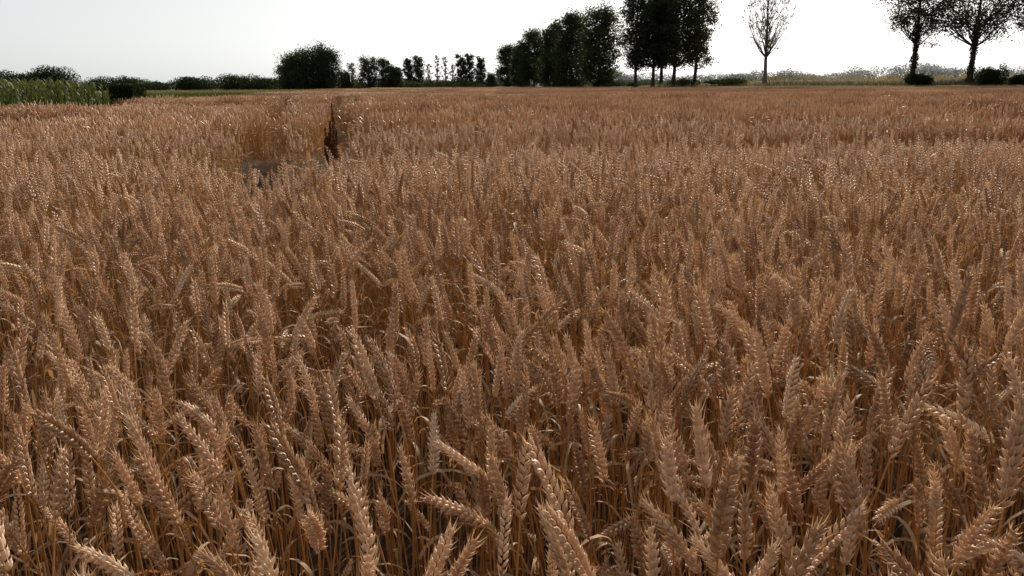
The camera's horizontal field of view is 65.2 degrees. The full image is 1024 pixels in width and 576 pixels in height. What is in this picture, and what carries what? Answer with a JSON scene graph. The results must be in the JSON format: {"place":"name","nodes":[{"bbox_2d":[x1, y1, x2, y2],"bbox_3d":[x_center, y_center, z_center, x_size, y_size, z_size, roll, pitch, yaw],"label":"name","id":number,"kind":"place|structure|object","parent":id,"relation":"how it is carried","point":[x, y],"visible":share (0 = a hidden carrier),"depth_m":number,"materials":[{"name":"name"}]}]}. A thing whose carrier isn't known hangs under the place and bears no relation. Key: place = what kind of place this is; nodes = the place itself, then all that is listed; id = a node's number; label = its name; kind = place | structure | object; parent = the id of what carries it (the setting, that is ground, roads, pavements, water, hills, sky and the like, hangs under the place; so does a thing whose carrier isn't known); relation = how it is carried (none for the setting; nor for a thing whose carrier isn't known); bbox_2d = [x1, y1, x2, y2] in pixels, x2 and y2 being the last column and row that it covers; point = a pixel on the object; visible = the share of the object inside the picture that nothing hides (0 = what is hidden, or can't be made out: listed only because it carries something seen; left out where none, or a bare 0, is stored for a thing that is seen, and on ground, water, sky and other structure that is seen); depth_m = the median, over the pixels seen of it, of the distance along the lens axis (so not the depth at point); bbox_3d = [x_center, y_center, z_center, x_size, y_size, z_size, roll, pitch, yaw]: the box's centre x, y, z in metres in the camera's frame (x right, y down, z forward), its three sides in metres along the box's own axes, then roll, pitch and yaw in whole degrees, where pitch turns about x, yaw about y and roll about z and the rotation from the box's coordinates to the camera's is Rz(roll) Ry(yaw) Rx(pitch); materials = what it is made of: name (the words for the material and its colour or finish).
{"place":"outdoors","nodes":[
{"label":"outdoors","id":0,"kind":"place"},
{"bbox_2d":[68,89,312,94],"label":"meadow grass","id":1,"kind":"structure","parent":0,"point":[216,91],"depth_m":140.09,"materials":[{"name":"green plant"}]},
{"bbox_2d":[0,86,1023,575],"bbox_3d":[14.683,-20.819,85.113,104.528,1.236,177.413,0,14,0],"label":"wheat field","id":2,"kind":"structure","parent":0,"point":[654,136],"depth_m":2.40,"materials":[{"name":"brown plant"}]},
{"bbox_2d":[323,103,339,200],"bbox_3d":[-2.134,-1.559,9.470,0.204,1.227,0.327,-7,16,-24],"label":"dock weed","id":3,"kind":"object","parent":2,"relation":"on","point":[332,135],"visible":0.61,"depth_m":9.43,"materials":[{"name":"brown plant"}]},
{"bbox_2d":[0,0,1023,84],"label":"sky","id":4,"kind":"structure","parent":0,"point":[152,40],"materials":[{"name":"white"}]},
{"bbox_2d":[495,72,1023,87],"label":"grass bank","id":5,"kind":"structure","parent":0,"point":[886,82],"depth_m":116.95,"materials":[{"name":"green plant"}]},
{"bbox_2d":[543,80,562,86],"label":"shrub","id":6,"kind":"object","parent":5,"relation":"on","point":[548,85],"visible":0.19,"depth_m":172.27,"materials":[{"name":"green plant"}]},
{"bbox_2d":[557,78,584,86],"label":"shrub","id":7,"kind":"object","parent":5,"relation":"on","point":[562,83],"visible":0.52,"depth_m":164.26,"materials":[{"name":"green plant"}]},
{"bbox_2d":[592,78,612,86],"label":"shrub","id":8,"kind":"object","parent":5,"relation":"on","point":[598,83],"visible":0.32,"depth_m":152.68,"materials":[{"name":"green plant"}]},
{"bbox_2d":[602,80,640,86],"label":"shrub","id":9,"kind":"object","parent":5,"relation":"on","point":[620,84],"visible":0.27,"depth_m":145.01,"materials":[{"name":"green plant"}]},
{"bbox_2d":[643,0,680,86],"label":"alder tree","id":10,"kind":"object","parent":5,"relation":"on","point":[657,59],"visible":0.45,"depth_m":135.18,"materials":[{"name":"green plant"}]},
{"bbox_2d":[648,1,682,84],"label":"alder tree","id":11,"kind":"object","parent":5,"relation":"on","point":[661,76],"visible":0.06,"depth_m":140.71,"materials":[{"name":"green plant"}]},
{"bbox_2d":[649,0,708,83],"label":"alder tree","id":12,"kind":"object","parent":5,"relation":"on","point":[672,38],"visible":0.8,"depth_m":132.58,"materials":[{"name":"green plant"}]},
{"bbox_2d":[663,77,700,86],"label":"shrub","id":13,"kind":"object","parent":5,"relation":"on","point":[684,82],"visible":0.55,"depth_m":133.04,"materials":[{"name":"green plant"}]},
{"bbox_2d":[672,0,723,79],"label":"alder tree","id":14,"kind":"object","parent":5,"relation":"on","point":[702,33],"visible":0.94,"depth_m":131.27,"materials":[{"name":"green plant"}]},
{"bbox_2d":[703,78,749,84],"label":"shrub","id":15,"kind":"object","parent":5,"relation":"on","point":[719,82],"visible":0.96,"depth_m":127.99,"materials":[{"name":"green plant"}]},
{"bbox_2d":[738,0,797,82],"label":"bare tree","id":16,"kind":"object","parent":5,"relation":"on","point":[768,43],"visible":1,"depth_m":117.01,"materials":[{"name":"brown plant"}]},
{"bbox_2d":[861,0,964,81],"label":"ash tree","id":17,"kind":"object","parent":5,"relation":"on","point":[916,33],"visible":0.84,"depth_m":110.15,"materials":[{"name":"green plant"}]},
{"bbox_2d":[903,73,934,84],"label":"shrub","id":18,"kind":"object","parent":5,"relation":"on","point":[921,79],"visible":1,"depth_m":110.46,"materials":[{"name":"green plant"}]},
{"bbox_2d":[907,0,1023,82],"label":"ash tree","id":19,"kind":"object","parent":5,"relation":"on","point":[979,26],"visible":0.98,"depth_m":104.83,"materials":[{"name":"green plant"}]},
{"bbox_2d":[973,66,1004,84],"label":"shrub","id":20,"kind":"object","parent":5,"relation":"on","point":[988,76],"visible":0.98,"depth_m":106.40,"materials":[{"name":"green plant"}]},
{"bbox_2d":[996,62,1023,84],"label":"shrub","id":21,"kind":"object","parent":5,"relation":"on","point":[1017,79],"visible":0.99,"depth_m":105.67,"materials":[{"name":"green plant"}]},
{"bbox_2d":[1009,0,1023,42],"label":"ash tree","id":22,"kind":"object","parent":5,"relation":"on","point":[1019,20],"visible":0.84,"depth_m":104.41,"materials":[{"name":"green plant"}]},
{"label":"ground","id":23,"kind":"structure","parent":0,"visible":0},
{"bbox_2d":[0,65,82,91],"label":"distant trees","id":24,"kind":"object","parent":23,"relation":"on","point":[45,73],"visible":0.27,"depth_m":143.87,"materials":[{"name":"green plant"}]},
{"bbox_2d":[0,76,111,110],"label":"maize crop","id":25,"kind":"object","parent":23,"relation":"on","point":[37,90],"visible":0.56,"depth_m":25.45,"materials":[{"name":"green plant"}]},
{"bbox_2d":[105,83,146,106],"bbox_3d":[-15.788,-7.614,32.908,1.149,1.602,1.319,0,14,0],"label":"hedge","id":26,"kind":"object","parent":23,"relation":"on","point":[123,91],"visible":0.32,"depth_m":32.34,"materials":[{"name":"green plant"}]},
{"bbox_2d":[50,92,263,107],"bbox_3d":[-30.016,-12.221,52.580,22.451,1.000,40.146,-3,14,-9],"label":"green crop","id":27,"kind":"object","parent":23,"relation":"on","point":[180,94],"visible":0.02,"depth_m":53.73,"materials":[{"name":"green plant"}]},
{"bbox_2d":[82,73,278,90],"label":"distant trees","id":28,"kind":"object","parent":23,"relation":"on","point":[189,83],"visible":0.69,"depth_m":249.83,"materials":[{"name":"green plant"}]},
{"bbox_2d":[272,59,295,89],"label":"oak tree","id":29,"kind":"object","parent":23,"relation":"on","point":[284,87],"visible":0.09,"depth_m":217.32,"materials":[{"name":"green plant"}]},
{"bbox_2d":[269,48,314,89],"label":"oak tree","id":30,"kind":"object","parent":23,"relation":"on","point":[285,70],"visible":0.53,"depth_m":211.89,"materials":[{"name":"green plant"}]},
{"bbox_2d":[278,39,334,89],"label":"oak tree","id":31,"kind":"object","parent":23,"relation":"on","point":[307,56],"visible":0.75,"depth_m":209.39,"materials":[{"name":"green plant"}]},
{"bbox_2d":[65,77,551,88],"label":"distant trees","id":32,"kind":"object","parent":23,"relation":"on","point":[353,81],"visible":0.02,"depth_m":680.79,"materials":[{"name":"green plant"}]},
{"bbox_2d":[301,44,349,88],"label":"oak tree","id":33,"kind":"object","parent":23,"relation":"on","point":[331,78],"visible":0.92,"depth_m":209.72,"materials":[{"name":"green plant"}]},
{"bbox_2d":[335,70,351,88],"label":"alder tree","id":34,"kind":"object","parent":23,"relation":"on","point":[346,82],"visible":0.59,"depth_m":221.67,"materials":[{"name":"green plant"}]},
{"bbox_2d":[345,62,357,87],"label":"alder tree","id":35,"kind":"object","parent":23,"relation":"on","point":[352,71],"visible":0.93,"depth_m":221.74,"materials":[{"name":"green plant"}]},
{"bbox_2d":[354,55,381,88],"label":"alder tree","id":36,"kind":"object","parent":23,"relation":"on","point":[368,75],"visible":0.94,"depth_m":221.25,"materials":[{"name":"green plant"}]},
{"bbox_2d":[373,57,394,87],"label":"alder tree","id":37,"kind":"object","parent":23,"relation":"on","point":[384,75],"visible":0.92,"depth_m":221.06,"materials":[{"name":"green plant"}]},
{"bbox_2d":[386,66,405,87],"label":"alder tree","id":38,"kind":"object","parent":23,"relation":"on","point":[397,74],"visible":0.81,"depth_m":221.18,"materials":[{"name":"green plant"}]},
{"bbox_2d":[267,77,536,89],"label":"distant trees","id":39,"kind":"object","parent":23,"relation":"on","point":[444,83],"visible":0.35,"depth_m":265.31,"materials":[{"name":"green plant"}]},
{"bbox_2d":[402,58,413,81],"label":"poplar tree","id":40,"kind":"object","parent":23,"relation":"on","point":[408,71],"visible":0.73,"depth_m":288.73,"materials":[{"name":"green plant"}]},
{"bbox_2d":[408,54,425,83],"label":"poplar tree","id":41,"kind":"object","parent":23,"relation":"on","point":[418,68],"visible":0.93,"depth_m":288.80,"materials":[{"name":"green plant"}]},
{"bbox_2d":[426,64,432,82],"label":"poplar tree","id":42,"kind":"object","parent":23,"relation":"on","point":[429,76],"visible":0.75,"depth_m":289.46,"materials":[{"name":"green plant"}]},
{"bbox_2d":[433,55,440,79],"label":"poplar tree","id":43,"kind":"object","parent":23,"relation":"on","point":[437,70],"visible":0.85,"depth_m":289.13,"materials":[{"name":"green plant"}]},
{"bbox_2d":[441,56,448,78],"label":"poplar tree","id":44,"kind":"object","parent":23,"relation":"on","point":[444,65],"visible":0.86,"depth_m":289.28,"materials":[{"name":"green plant"}]},
{"bbox_2d":[449,63,456,80],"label":"poplar tree","id":45,"kind":"object","parent":23,"relation":"on","point":[452,71],"visible":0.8,"depth_m":289.38,"materials":[{"name":"green plant"}]},
{"bbox_2d":[453,53,466,85],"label":"poplar tree","id":46,"kind":"object","parent":23,"relation":"on","point":[460,63],"visible":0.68,"depth_m":288.66,"materials":[{"name":"green plant"}]},
{"bbox_2d":[462,52,477,82],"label":"poplar tree","id":47,"kind":"object","parent":23,"relation":"on","point":[470,72],"visible":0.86,"depth_m":288.61,"materials":[{"name":"green plant"}]},
{"bbox_2d":[474,55,487,82],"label":"poplar tree","id":48,"kind":"object","parent":23,"relation":"on","point":[480,73],"visible":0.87,"depth_m":288.90,"materials":[{"name":"green plant"}]},
{"bbox_2d":[485,72,498,85],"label":"shrub","id":49,"kind":"object","parent":23,"relation":"on","point":[490,77],"visible":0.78,"depth_m":289.03,"materials":[{"name":"green plant"}]},
{"bbox_2d":[490,43,517,86],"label":"alder tree","id":50,"kind":"object","parent":23,"relation":"on","point":[502,71],"visible":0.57,"depth_m":229.95,"materials":[{"name":"green plant"}]},
{"bbox_2d":[506,45,529,87],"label":"alder tree","id":51,"kind":"object","parent":23,"relation":"on","point":[513,63],"visible":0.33,"depth_m":207.39,"materials":[{"name":"green plant"}]},
{"bbox_2d":[511,26,549,87],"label":"alder tree","id":52,"kind":"object","parent":23,"relation":"on","point":[526,66],"visible":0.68,"depth_m":200.62,"materials":[{"name":"green plant"}]},
{"bbox_2d":[531,18,573,86],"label":"alder tree","id":53,"kind":"object","parent":23,"relation":"on","point":[545,75],"visible":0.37,"depth_m":175.75,"materials":[{"name":"green plant"}]},
{"bbox_2d":[540,5,590,86],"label":"alder tree","id":54,"kind":"object","parent":23,"relation":"on","point":[570,25],"visible":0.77,"depth_m":163.55,"materials":[{"name":"green plant"}]},
{"bbox_2d":[564,0,624,86],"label":"alder tree","id":55,"kind":"object","parent":23,"relation":"on","point":[597,47],"visible":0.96,"depth_m":151.49,"materials":[{"name":"green plant"}]},
{"bbox_2d":[374,84,1023,88],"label":"verge grass","id":56,"kind":"structure","parent":23,"relation":"on","point":[730,86],"depth_m":120.27,"materials":[{"name":"green plant"}]},
{"bbox_2d":[611,0,660,86],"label":"alder tree","id":57,"kind":"object","parent":56,"relation":"on","point":[637,39],"visible":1,"depth_m":132.46,"materials":[{"name":"green plant"}]},
{"bbox_2d":[551,74,956,86],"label":"distant trees","id":58,"kind":"object","parent":23,"relation":"on","point":[644,81],"visible":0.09,"depth_m":283.79,"materials":[{"name":"green plant"}]},
{"bbox_2d":[596,61,1023,83],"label":"distant trees","id":59,"kind":"object","parent":23,"relation":"on","point":[931,70],"visible":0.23,"depth_m":573.44,"materials":[{"name":"green plant"}]}
]}

